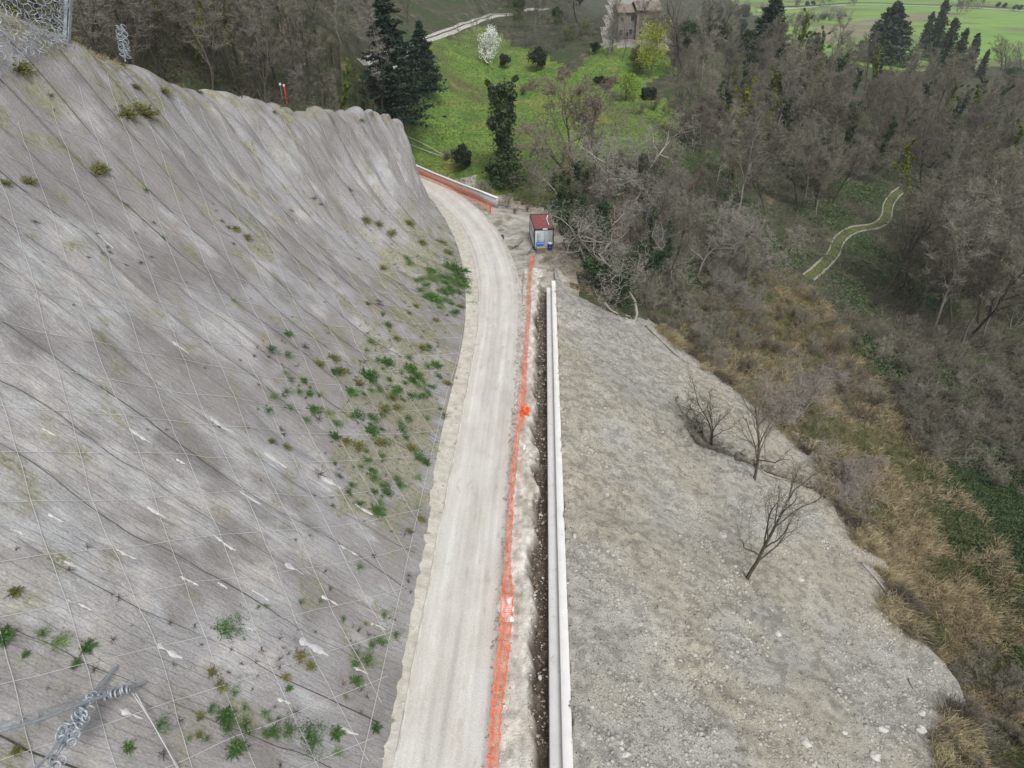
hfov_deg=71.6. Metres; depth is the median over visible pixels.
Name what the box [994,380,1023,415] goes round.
shrub
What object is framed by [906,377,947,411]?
shrub
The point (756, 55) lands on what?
bare tree
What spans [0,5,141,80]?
crest grass
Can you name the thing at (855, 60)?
bare tree
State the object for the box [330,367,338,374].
bush
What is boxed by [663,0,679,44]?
bare tree
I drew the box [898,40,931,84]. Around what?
bare tree
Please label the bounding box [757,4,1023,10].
field road
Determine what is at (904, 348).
shrub
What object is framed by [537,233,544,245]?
door
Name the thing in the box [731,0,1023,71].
farm field
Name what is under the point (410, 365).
bush
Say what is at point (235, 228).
grass bush
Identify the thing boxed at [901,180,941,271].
bare tree
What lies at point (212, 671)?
grass bush
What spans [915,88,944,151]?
bare tree
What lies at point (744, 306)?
shrub
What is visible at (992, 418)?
shrub
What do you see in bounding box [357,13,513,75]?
hill track
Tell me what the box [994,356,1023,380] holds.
shrub
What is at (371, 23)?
bare tree
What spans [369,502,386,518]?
bush
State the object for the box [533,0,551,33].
bare tree
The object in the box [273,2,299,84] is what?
bare tree
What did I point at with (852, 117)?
ivy tree
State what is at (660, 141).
bare tree
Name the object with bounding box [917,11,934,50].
conifer tree
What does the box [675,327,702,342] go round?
shrub
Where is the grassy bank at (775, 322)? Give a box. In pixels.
[675,266,1023,767]
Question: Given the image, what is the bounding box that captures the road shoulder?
[382,193,478,767]
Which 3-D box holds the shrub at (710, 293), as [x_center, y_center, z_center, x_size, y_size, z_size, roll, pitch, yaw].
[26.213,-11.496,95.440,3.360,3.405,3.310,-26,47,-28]
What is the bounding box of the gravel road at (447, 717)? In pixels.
[394,175,522,767]
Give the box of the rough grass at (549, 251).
[460,180,601,298]
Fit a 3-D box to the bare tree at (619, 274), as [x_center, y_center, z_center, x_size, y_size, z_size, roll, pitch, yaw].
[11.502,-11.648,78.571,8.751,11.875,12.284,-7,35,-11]
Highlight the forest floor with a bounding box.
[2,0,1023,767]
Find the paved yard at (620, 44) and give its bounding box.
[600,0,672,51]
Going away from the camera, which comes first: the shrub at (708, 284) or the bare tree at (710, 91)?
the shrub at (708, 284)
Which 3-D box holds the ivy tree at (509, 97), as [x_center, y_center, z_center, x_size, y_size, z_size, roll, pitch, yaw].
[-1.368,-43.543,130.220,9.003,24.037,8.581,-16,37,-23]
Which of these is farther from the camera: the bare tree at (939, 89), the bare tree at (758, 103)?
the bare tree at (939, 89)
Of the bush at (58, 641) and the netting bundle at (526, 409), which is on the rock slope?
the bush at (58, 641)
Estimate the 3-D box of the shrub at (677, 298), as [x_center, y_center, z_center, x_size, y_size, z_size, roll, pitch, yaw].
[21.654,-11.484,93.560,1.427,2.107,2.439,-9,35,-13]
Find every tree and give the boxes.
[0,1,17,14]
[1,0,49,27]
[8,0,25,19]
[13,0,22,19]
[40,0,60,31]
[42,0,116,54]
[55,0,141,62]
[62,0,116,55]
[72,0,161,64]
[98,0,141,64]
[104,0,142,67]
[124,0,164,79]
[141,7,151,55]
[151,0,160,12]
[165,0,236,90]
[184,3,189,46]
[190,0,205,34]
[194,0,213,68]
[198,0,238,90]
[213,0,238,66]
[217,0,232,49]
[219,0,257,78]
[223,0,259,73]
[223,0,282,101]
[227,0,283,89]
[237,0,271,59]
[242,0,277,89]
[243,0,288,103]
[266,0,288,55]
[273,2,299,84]
[275,0,312,100]
[279,0,307,92]
[283,0,304,76]
[283,2,319,104]
[284,39,317,102]
[285,70,315,103]
[300,0,320,35]
[304,29,333,106]
[319,0,342,48]
[328,73,344,109]
[333,0,353,37]
[338,55,359,110]
[342,0,354,18]
[348,0,376,50]
[349,0,365,56]
[352,0,446,127]
[355,0,395,113]
[399,0,412,22]
[402,19,449,97]
[454,13,466,52]
[466,1,479,43]
[469,1,481,34]
[477,23,501,64]
[481,0,495,31]
[481,75,528,190]
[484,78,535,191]
[509,64,630,194]
[510,6,525,25]
[512,0,525,16]
[520,155,546,184]
[521,154,561,203]
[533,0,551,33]
[537,0,546,14]
[539,193,641,266]
[546,123,604,184]
[547,169,568,193]
[549,195,589,239]
[551,6,563,20]
[551,12,565,29]
[551,200,621,261]
[552,177,580,212]
[562,22,577,40]
[564,114,649,212]
[566,161,606,208]
[568,0,576,21]
[570,161,600,191]
[574,174,638,227]
[576,153,617,185]
[577,218,671,321]
[578,185,654,225]
[580,252,642,318]
[581,18,590,35]
[584,194,635,247]
[584,237,616,276]
[592,147,599,189]
[594,104,707,213]
[602,163,655,204]
[603,18,619,58]
[605,147,634,182]
[606,0,620,50]
[608,0,622,49]
[609,153,662,211]
[609,155,635,195]
[610,212,645,252]
[612,150,665,199]
[612,187,623,211]
[613,72,644,100]
[616,131,646,162]
[619,11,633,60]
[619,220,649,248]
[621,7,627,46]
[621,163,680,222]
[624,182,662,207]
[629,51,639,65]
[630,44,641,55]
[631,59,644,74]
[632,239,672,285]
[633,17,673,77]
[634,0,650,48]
[636,175,685,217]
[639,213,704,280]
[642,164,685,232]
[644,9,657,49]
[646,0,701,89]
[648,208,657,252]
[649,141,682,192]
[651,228,680,251]
[654,218,681,260]
[655,136,683,179]
[655,173,679,203]
[655,187,717,222]
[659,150,679,172]
[660,43,708,78]
[661,97,725,151]
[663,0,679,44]
[663,242,671,273]
[665,210,703,286]
[666,29,675,41]
[668,66,694,138]
[668,371,754,446]
[670,138,685,173]
[671,5,689,55]
[671,43,703,118]
[675,167,702,188]
[676,19,698,49]
[676,191,700,248]
[676,219,746,274]
[681,163,735,208]
[686,0,726,88]
[687,70,721,146]
[687,91,724,128]
[692,47,723,135]
[697,191,816,282]
[699,255,748,289]
[701,0,734,53]
[701,2,721,35]
[701,264,773,317]
[703,98,728,148]
[707,16,744,98]
[707,36,751,101]
[711,97,775,141]
[711,194,761,249]
[711,213,735,259]
[713,18,732,45]
[713,97,755,187]
[714,80,725,131]
[715,0,750,50]
[715,124,743,180]
[720,88,734,137]
[720,450,850,579]
[721,82,767,126]
[724,372,817,481]
[725,76,757,180]
[725,80,780,226]
[726,139,789,215]
[727,123,808,207]
[727,236,762,280]
[728,62,769,115]
[729,52,745,106]
[734,27,756,50]
[738,19,747,33]
[740,3,750,12]
[740,41,754,93]
[742,10,749,16]
[742,56,758,95]
[745,91,770,144]
[746,0,791,61]
[750,16,769,49]
[751,17,790,59]
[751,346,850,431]
[754,37,776,103]
[754,41,779,93]
[756,29,786,104]
[759,66,788,144]
[761,12,795,79]
[761,53,804,153]
[762,68,784,141]
[767,74,799,127]
[770,39,818,146]
[773,134,809,210]
[774,84,798,127]
[775,67,860,170]
[775,94,798,168]
[776,42,800,108]
[777,34,825,108]
[777,120,804,157]
[781,92,830,179]
[781,116,838,161]
[786,8,818,62]
[788,8,813,65]
[788,66,809,134]
[789,43,827,130]
[791,82,854,139]
[795,111,829,200]
[798,65,816,121]
[798,142,842,208]
[798,153,843,198]
[801,96,869,164]
[802,32,826,81]
[803,32,816,68]
[807,55,828,111]
[807,117,849,217]
[807,125,828,192]
[810,25,831,88]
[811,142,857,191]
[814,53,863,95]
[815,435,891,519]
[816,0,836,5]
[818,69,859,143]
[822,40,868,87]
[822,64,865,92]
[822,96,873,129]
[823,9,854,74]
[825,36,868,74]
[827,52,848,113]
[830,64,860,129]
[832,132,874,202]
[833,35,848,60]
[836,102,865,179]
[841,136,888,180]
[842,115,870,154]
[843,100,863,155]
[846,1,916,67]
[847,67,863,109]
[856,70,888,113]
[856,76,890,113]
[859,70,868,82]
[860,30,881,90]
[862,131,911,183]
[865,76,897,153]
[866,62,884,95]
[866,99,911,174]
[867,109,919,146]
[869,76,897,137]
[869,115,898,170]
[871,51,875,78]
[871,175,993,307]
[873,39,885,96]
[880,66,896,80]
[883,112,929,154]
[885,172,942,299]
[887,71,925,102]
[888,48,928,113]
[888,70,926,169]
[890,68,922,92]
[893,139,919,240]
[896,119,915,162]
[897,91,935,160]
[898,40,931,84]
[898,113,948,185]
[898,114,949,165]
[899,217,1012,317]
[900,145,1023,288]
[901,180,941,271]
[905,130,969,251]
[909,122,956,172]
[911,71,930,95]
[912,51,942,113]
[912,78,932,121]
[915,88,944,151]
[915,198,964,307]
[915,222,983,324]
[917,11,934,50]
[917,101,948,163]
[920,81,932,113]
[920,86,953,136]
[920,177,980,308]
[920,177,1008,334]
[921,0,951,60]
[924,48,945,79]
[925,49,978,122]
[926,210,956,249]
[928,54,970,117]
[930,116,980,166]
[930,171,944,219]
[934,17,961,69]
[934,217,1000,291]
[935,99,956,155]
[935,127,978,197]
[935,131,982,229]
[937,77,963,127]
[937,165,993,275]
[938,114,958,145]
[942,145,960,191]
[943,79,964,117]
[944,44,981,101]
[944,101,991,153]
[945,260,1019,306]
[947,96,962,128]
[947,192,988,255]
[950,27,969,69]
[951,0,972,14]
[951,204,1014,323]
[952,81,1006,167]
[953,200,1002,303]
[954,84,986,168]
[955,136,1023,292]
[956,81,1005,135]
[956,85,974,120]
[957,195,1023,260]
[957,235,1023,350]
[958,33,981,74]
[961,91,1002,177]
[964,76,987,126]
[968,227,1023,341]
[971,0,989,8]
[971,199,1023,338]
[972,146,1023,281]
[973,49,989,77]
[974,122,1022,177]
[976,190,1023,249]
[979,69,1009,128]
[981,130,1023,185]
[981,146,998,180]
[982,164,1023,188]
[983,59,1015,127]
[983,205,1023,293]
[985,123,1023,151]
[988,34,1018,70]
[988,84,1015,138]
[988,171,1009,211]
[989,126,1019,153]
[990,83,1021,110]
[993,38,1020,66]
[993,276,1023,328]
[994,172,1023,213]
[995,74,1013,104]
[996,199,1023,265]
[998,79,1023,141]
[1003,66,1023,86]
[1004,135,1023,189]
[1005,48,1022,68]
[1006,119,1023,164]
[1007,40,1023,69]
[1007,71,1023,100]
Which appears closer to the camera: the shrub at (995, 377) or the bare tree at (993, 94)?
the shrub at (995, 377)
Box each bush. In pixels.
[0,178,15,186]
[0,622,18,647]
[2,584,23,600]
[7,744,23,759]
[12,57,38,77]
[20,174,38,186]
[21,649,30,658]
[32,623,53,644]
[43,621,75,652]
[70,656,81,668]
[79,637,98,654]
[88,158,112,172]
[90,164,108,177]
[114,100,146,121]
[119,738,137,755]
[130,83,142,90]
[132,100,152,115]
[134,98,162,121]
[150,712,172,735]
[160,85,175,95]
[194,730,204,741]
[195,710,205,720]
[205,663,218,677]
[205,706,217,715]
[210,604,248,642]
[213,680,228,694]
[215,704,237,728]
[220,709,252,743]
[220,723,234,736]
[224,735,249,761]
[229,226,241,230]
[229,683,241,698]
[229,737,243,750]
[236,716,262,736]
[241,232,252,240]
[241,702,251,713]
[260,707,270,719]
[263,722,282,742]
[265,406,274,416]
[267,345,285,354]
[268,392,283,402]
[268,437,276,443]
[279,707,309,740]
[280,671,291,684]
[282,442,292,450]
[283,329,294,337]
[285,683,293,691]
[292,648,309,665]
[294,717,329,748]
[302,731,332,759]
[304,660,316,672]
[306,388,314,396]
[306,403,322,416]
[313,357,325,367]
[322,409,338,417]
[327,352,341,363]
[328,431,342,440]
[329,724,348,742]
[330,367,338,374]
[331,418,347,427]
[331,743,350,765]
[335,364,349,375]
[341,437,353,445]
[343,384,359,397]
[345,486,353,496]
[348,674,364,689]
[350,657,360,667]
[351,403,368,419]
[351,440,366,451]
[352,498,366,511]
[353,377,365,387]
[355,643,366,658]
[356,562,371,574]
[359,367,379,380]
[360,456,372,466]
[361,215,372,224]
[361,648,383,669]
[364,425,379,437]
[366,336,380,346]
[367,376,376,386]
[367,385,380,393]
[367,474,382,483]
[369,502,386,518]
[371,720,382,734]
[372,220,384,229]
[373,437,386,446]
[374,355,383,363]
[376,494,387,505]
[378,403,392,413]
[378,410,387,418]
[378,479,390,491]
[379,607,394,623]
[379,633,392,650]
[380,264,389,270]
[380,355,396,367]
[381,435,395,447]
[382,487,394,497]
[386,227,395,237]
[387,390,397,400]
[391,384,403,394]
[392,404,402,411]
[392,629,405,642]
[395,479,408,490]
[397,416,410,426]
[397,424,415,434]
[402,362,416,373]
[403,414,413,421]
[404,366,419,374]
[404,442,419,450]
[405,218,416,227]
[406,527,413,534]
[408,376,417,382]
[412,470,423,482]
[413,382,425,389]
[413,448,426,462]
[414,391,426,399]
[415,453,424,462]
[417,513,426,522]
[418,238,427,245]
[419,342,428,350]
[420,457,430,465]
[424,267,445,274]
[424,270,443,282]
[428,291,447,304]
[430,361,443,369]
[431,316,441,321]
[436,303,445,309]
[437,239,448,245]
[439,278,450,284]
[441,288,452,295]
[441,379,452,385]
[443,249,453,255]
[443,259,463,271]
[445,299,461,305]
[447,309,459,316]
[448,143,471,168]
[449,268,467,279]
[450,278,464,289]
[455,274,474,283]
[455,279,470,290]
[459,265,471,273]
[484,164,497,177]
[499,53,511,65]
[526,46,547,71]
[589,42,600,51]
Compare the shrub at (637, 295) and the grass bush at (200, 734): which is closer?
the grass bush at (200, 734)
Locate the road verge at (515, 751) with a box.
[490,268,548,767]
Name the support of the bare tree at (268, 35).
on the forest floor
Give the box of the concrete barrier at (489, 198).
[416,164,498,207]
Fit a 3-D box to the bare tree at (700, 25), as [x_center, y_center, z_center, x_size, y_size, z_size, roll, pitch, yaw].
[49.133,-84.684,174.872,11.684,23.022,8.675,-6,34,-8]
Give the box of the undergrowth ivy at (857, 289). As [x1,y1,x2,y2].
[538,61,1023,481]
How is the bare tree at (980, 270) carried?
on the forest floor
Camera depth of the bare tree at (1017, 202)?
112.68 m
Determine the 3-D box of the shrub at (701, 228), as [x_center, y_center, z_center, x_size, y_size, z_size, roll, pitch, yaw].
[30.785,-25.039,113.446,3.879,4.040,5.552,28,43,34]
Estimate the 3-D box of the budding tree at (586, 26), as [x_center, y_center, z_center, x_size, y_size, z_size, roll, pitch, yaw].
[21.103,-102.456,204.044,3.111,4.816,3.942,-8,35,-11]
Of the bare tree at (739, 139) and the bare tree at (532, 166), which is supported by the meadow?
the bare tree at (532, 166)
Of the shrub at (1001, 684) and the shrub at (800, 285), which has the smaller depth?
the shrub at (1001, 684)
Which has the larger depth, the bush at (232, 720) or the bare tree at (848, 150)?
the bare tree at (848, 150)
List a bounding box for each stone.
[622,751,631,758]
[775,631,781,636]
[800,735,811,747]
[869,750,880,761]
[878,726,888,733]
[915,724,926,734]
[918,710,925,716]
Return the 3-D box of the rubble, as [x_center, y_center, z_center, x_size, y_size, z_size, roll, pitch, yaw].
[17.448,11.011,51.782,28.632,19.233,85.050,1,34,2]
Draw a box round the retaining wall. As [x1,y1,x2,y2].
[546,281,572,767]
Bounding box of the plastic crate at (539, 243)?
[536,242,543,245]
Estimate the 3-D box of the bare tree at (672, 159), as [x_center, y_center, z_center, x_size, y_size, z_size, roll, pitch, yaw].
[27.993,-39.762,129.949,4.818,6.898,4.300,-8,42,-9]
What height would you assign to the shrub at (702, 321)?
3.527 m
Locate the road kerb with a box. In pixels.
[392,194,478,767]
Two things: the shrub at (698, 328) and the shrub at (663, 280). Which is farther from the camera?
the shrub at (663, 280)
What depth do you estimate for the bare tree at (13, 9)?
62.40 m
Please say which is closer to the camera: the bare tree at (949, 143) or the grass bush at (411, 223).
the grass bush at (411, 223)
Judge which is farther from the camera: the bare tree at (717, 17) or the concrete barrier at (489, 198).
the bare tree at (717, 17)
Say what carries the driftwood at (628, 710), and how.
on the spoil embankment
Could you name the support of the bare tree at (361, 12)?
on the forest floor
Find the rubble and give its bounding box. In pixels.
[555,271,966,767]
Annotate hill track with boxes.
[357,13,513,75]
[364,13,511,66]
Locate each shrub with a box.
[156,746,167,759]
[480,178,491,190]
[485,186,493,193]
[498,193,511,207]
[577,261,602,284]
[614,30,627,41]
[631,274,653,294]
[631,288,642,301]
[633,274,659,306]
[634,268,655,280]
[634,278,655,291]
[637,270,649,291]
[642,281,663,300]
[642,290,666,308]
[647,268,679,296]
[647,300,674,329]
[652,266,668,290]
[654,292,671,310]
[657,266,692,291]
[659,314,687,334]
[662,277,685,294]
[663,308,680,331]
[665,293,673,307]
[670,297,695,323]
[672,256,690,270]
[673,292,684,302]
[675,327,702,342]
[676,292,694,307]
[677,288,696,310]
[679,289,703,305]
[684,320,709,339]
[685,309,707,328]
[690,318,718,354]
[691,293,701,313]
[692,310,714,329]
[693,215,712,236]
[694,338,724,354]
[697,276,717,290]
[698,286,715,307]
[701,308,725,333]
[703,345,727,370]
[704,256,735,288]
[704,298,721,312]
[705,297,731,318]
[706,311,744,346]
[719,308,741,326]
[720,345,736,362]
[721,354,752,373]
[722,325,749,343]
[730,351,762,372]
[732,279,743,296]
[732,313,745,326]
[733,321,763,354]
[734,264,756,279]
[737,299,752,313]
[744,304,769,325]
[746,267,764,278]
[746,289,774,309]
[749,333,772,352]
[753,285,773,297]
[755,251,772,269]
[758,335,775,351]
[761,273,779,286]
[767,323,785,336]
[772,300,788,312]
[772,337,794,354]
[776,310,784,319]
[782,274,797,289]
[784,305,801,316]
[785,292,797,302]
[786,340,796,353]
[792,287,811,299]
[792,322,803,334]
[793,276,815,293]
[793,305,820,330]
[796,308,813,319]
[805,356,828,382]
[806,331,827,357]
[807,328,823,341]
[809,282,828,304]
[810,11,824,21]
[815,310,848,330]
[816,306,828,315]
[818,352,855,375]
[821,330,851,358]
[822,338,834,348]
[827,4,837,15]
[830,364,858,393]
[832,327,855,345]
[833,349,857,381]
[834,378,867,398]
[835,9,847,20]
[840,312,851,327]
[842,391,890,425]
[843,377,889,406]
[850,328,863,347]
[853,361,875,388]
[865,333,913,366]
[867,325,886,341]
[869,320,888,336]
[871,387,900,410]
[876,382,901,397]
[878,336,894,362]
[879,365,923,389]
[890,412,921,430]
[893,349,925,375]
[894,373,932,406]
[895,332,922,358]
[895,394,924,418]
[897,429,941,455]
[903,312,921,329]
[905,351,940,382]
[905,413,942,453]
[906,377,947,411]
[908,406,930,423]
[909,404,949,444]
[914,397,951,425]
[917,414,968,453]
[919,345,938,359]
[919,431,973,468]
[922,341,949,361]
[927,363,950,393]
[928,384,965,410]
[942,320,962,340]
[942,354,966,373]
[948,406,989,435]
[951,658,988,691]
[952,396,987,414]
[953,367,984,392]
[954,408,984,451]
[957,327,999,348]
[957,362,1015,391]
[961,649,991,682]
[963,691,988,714]
[964,371,980,381]
[965,362,977,372]
[965,406,1007,430]
[967,441,995,470]
[968,395,990,417]
[969,634,1001,667]
[971,749,989,767]
[972,711,1001,739]
[973,421,1019,446]
[976,377,1019,405]
[979,358,1016,374]
[979,734,1000,756]
[981,731,1016,755]
[981,750,1009,767]
[982,453,1013,479]
[982,668,1023,707]
[983,660,1023,694]
[986,711,1021,744]
[988,367,1013,380]
[989,436,1005,461]
[990,471,1019,487]
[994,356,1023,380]
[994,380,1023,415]
[996,697,1023,728]
[999,446,1023,468]
[1000,690,1023,706]
[1002,376,1023,393]
[1004,406,1023,430]
[1004,449,1023,473]
[1008,385,1023,411]
[1009,335,1023,354]
[1010,341,1023,365]
[1011,409,1023,427]
[1011,727,1023,739]
[1012,397,1023,415]
[1016,695,1023,711]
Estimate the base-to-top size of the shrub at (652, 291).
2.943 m
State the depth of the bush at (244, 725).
27.59 m
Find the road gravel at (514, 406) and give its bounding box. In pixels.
[420,175,522,757]
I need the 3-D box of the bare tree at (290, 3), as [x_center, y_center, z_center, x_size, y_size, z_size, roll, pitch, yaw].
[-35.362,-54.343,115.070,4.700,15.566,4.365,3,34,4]
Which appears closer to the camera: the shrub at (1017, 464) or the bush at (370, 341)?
the bush at (370, 341)
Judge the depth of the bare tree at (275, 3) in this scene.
117.67 m
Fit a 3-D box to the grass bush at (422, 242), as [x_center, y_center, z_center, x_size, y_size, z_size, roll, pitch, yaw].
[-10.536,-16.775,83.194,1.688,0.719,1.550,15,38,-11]
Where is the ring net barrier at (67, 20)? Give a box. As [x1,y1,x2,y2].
[0,0,72,77]
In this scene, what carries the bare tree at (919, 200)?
on the forest floor
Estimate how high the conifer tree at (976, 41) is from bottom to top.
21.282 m
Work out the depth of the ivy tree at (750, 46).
187.48 m
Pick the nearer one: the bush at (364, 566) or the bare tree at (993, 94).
the bush at (364, 566)
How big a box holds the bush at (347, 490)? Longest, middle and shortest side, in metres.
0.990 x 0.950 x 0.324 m
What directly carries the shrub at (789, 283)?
on the grassy bank at (775, 322)
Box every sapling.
[442,150,452,160]
[520,84,529,94]
[609,90,626,100]
[630,99,647,113]
[646,98,662,109]
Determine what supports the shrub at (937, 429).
on the forest floor
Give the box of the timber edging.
[407,136,442,154]
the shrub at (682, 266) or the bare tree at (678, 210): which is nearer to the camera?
the shrub at (682, 266)
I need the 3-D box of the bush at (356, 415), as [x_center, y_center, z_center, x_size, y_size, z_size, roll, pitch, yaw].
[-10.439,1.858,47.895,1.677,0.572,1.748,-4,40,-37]
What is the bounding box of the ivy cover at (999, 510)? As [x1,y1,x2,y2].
[912,457,1023,694]
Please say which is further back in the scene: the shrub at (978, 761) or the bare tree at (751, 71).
the bare tree at (751, 71)
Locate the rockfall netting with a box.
[0,35,465,767]
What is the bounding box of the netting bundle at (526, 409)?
[520,402,530,416]
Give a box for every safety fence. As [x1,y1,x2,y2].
[418,169,490,212]
[486,255,534,767]
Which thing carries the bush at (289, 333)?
on the rock slope
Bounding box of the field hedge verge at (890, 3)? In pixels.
[756,2,1023,8]
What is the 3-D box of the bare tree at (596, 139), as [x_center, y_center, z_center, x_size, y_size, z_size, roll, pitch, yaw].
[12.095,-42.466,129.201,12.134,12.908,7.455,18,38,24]
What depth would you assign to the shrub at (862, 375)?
87.47 m
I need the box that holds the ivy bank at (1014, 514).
[914,475,1023,669]
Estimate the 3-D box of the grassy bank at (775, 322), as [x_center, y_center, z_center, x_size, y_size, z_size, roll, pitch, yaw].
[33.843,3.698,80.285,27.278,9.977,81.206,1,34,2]
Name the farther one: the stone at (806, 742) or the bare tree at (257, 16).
the bare tree at (257, 16)
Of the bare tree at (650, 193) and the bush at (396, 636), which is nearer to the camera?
the bush at (396, 636)
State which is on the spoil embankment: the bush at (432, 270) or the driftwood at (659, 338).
the driftwood at (659, 338)
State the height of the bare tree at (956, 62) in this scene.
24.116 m
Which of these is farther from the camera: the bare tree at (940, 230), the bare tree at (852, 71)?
the bare tree at (852, 71)
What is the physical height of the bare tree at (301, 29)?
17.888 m
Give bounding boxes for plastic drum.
[547,242,552,251]
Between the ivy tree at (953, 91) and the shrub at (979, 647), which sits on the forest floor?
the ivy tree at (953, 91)
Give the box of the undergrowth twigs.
[553,60,1023,480]
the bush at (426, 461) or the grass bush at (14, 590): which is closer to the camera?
the grass bush at (14, 590)
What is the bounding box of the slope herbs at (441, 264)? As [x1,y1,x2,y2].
[59,190,465,746]
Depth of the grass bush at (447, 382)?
58.31 m
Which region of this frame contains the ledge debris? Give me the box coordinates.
[691,427,822,493]
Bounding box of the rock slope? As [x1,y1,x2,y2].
[0,12,465,767]
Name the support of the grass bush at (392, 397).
on the rock slope
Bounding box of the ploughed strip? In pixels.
[811,12,957,42]
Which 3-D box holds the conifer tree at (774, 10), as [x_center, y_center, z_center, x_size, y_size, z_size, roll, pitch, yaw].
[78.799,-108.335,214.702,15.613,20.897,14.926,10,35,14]
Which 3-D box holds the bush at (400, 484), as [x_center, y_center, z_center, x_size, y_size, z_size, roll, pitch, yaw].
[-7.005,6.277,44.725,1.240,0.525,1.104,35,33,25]
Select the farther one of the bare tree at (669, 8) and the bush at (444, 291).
the bare tree at (669, 8)
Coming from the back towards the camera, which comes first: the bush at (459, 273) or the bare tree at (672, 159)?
the bare tree at (672, 159)
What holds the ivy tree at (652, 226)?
on the forest floor
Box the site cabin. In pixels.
[529,213,553,249]
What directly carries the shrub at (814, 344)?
on the grassy bank at (775, 322)
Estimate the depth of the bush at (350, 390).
49.09 m
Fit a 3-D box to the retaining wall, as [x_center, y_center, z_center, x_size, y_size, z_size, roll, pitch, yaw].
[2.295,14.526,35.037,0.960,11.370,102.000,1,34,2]
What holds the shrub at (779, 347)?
on the grassy bank at (775, 322)
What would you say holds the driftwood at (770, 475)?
on the spoil embankment
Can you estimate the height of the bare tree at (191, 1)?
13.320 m
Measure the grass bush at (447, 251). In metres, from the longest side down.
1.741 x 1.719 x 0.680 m
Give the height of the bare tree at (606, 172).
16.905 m
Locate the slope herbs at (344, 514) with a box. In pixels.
[36,209,455,765]
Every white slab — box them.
[497,595,513,616]
[505,615,513,622]
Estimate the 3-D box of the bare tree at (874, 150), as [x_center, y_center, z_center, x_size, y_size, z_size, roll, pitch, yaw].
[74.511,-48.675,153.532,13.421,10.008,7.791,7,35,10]
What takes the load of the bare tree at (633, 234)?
on the forest floor
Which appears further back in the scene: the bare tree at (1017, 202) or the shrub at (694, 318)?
the bare tree at (1017, 202)
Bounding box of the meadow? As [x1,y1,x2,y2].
[405,26,681,204]
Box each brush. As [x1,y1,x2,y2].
[61,0,393,109]
[468,0,761,62]
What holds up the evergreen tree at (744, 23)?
on the forest floor
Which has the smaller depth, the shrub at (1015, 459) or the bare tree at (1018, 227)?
the shrub at (1015, 459)
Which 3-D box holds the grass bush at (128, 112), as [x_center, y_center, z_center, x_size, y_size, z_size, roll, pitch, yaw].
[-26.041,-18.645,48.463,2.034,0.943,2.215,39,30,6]
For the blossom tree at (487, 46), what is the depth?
188.98 m
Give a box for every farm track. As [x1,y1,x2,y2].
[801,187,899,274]
[804,189,903,279]
[813,193,903,280]
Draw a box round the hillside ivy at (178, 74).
[75,0,373,107]
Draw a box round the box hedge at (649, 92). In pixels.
[641,87,656,99]
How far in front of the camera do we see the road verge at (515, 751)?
40.87 m
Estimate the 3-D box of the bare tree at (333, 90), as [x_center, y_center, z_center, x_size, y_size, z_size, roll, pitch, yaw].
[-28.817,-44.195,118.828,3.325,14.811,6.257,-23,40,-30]
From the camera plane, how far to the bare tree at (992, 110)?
159.55 m
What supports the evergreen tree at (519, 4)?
on the forest floor
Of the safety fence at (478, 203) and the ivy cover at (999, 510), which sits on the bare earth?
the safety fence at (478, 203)
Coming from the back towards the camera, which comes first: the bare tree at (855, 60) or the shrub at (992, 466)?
the bare tree at (855, 60)
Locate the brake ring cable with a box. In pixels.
[0,665,178,767]
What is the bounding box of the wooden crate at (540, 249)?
[536,246,545,252]
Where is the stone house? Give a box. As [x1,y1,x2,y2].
[612,0,662,41]
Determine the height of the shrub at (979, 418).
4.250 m
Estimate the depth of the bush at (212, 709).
27.15 m
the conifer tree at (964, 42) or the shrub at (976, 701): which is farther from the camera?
the conifer tree at (964, 42)
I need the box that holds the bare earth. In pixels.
[448,174,997,767]
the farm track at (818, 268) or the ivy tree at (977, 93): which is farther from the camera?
the ivy tree at (977, 93)
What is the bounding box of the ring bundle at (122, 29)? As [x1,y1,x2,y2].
[115,24,130,61]
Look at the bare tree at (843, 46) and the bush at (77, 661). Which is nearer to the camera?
the bush at (77, 661)
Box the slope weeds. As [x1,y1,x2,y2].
[20,194,458,766]
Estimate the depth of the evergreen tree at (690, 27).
192.03 m
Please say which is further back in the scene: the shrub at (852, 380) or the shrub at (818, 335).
the shrub at (818, 335)
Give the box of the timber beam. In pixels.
[512,237,523,246]
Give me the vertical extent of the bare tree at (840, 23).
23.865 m
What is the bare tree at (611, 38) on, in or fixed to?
on the meadow
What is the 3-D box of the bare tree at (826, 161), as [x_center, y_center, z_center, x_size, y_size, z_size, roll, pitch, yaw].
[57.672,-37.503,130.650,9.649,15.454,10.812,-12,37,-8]
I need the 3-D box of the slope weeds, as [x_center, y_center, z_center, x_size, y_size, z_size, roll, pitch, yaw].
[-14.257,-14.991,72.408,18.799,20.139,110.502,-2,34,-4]
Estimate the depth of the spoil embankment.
46.41 m
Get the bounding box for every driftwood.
[604,302,630,316]
[611,702,646,721]
[646,324,689,363]
[754,463,788,480]
[860,561,908,611]
[908,678,919,693]
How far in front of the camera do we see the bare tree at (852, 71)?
181.16 m
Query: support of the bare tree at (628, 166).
on the forest floor
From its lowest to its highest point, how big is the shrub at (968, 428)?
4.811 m
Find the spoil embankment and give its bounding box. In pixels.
[553,260,969,767]
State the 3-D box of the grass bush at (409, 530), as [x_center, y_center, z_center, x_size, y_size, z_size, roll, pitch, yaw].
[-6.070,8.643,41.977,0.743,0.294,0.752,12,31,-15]

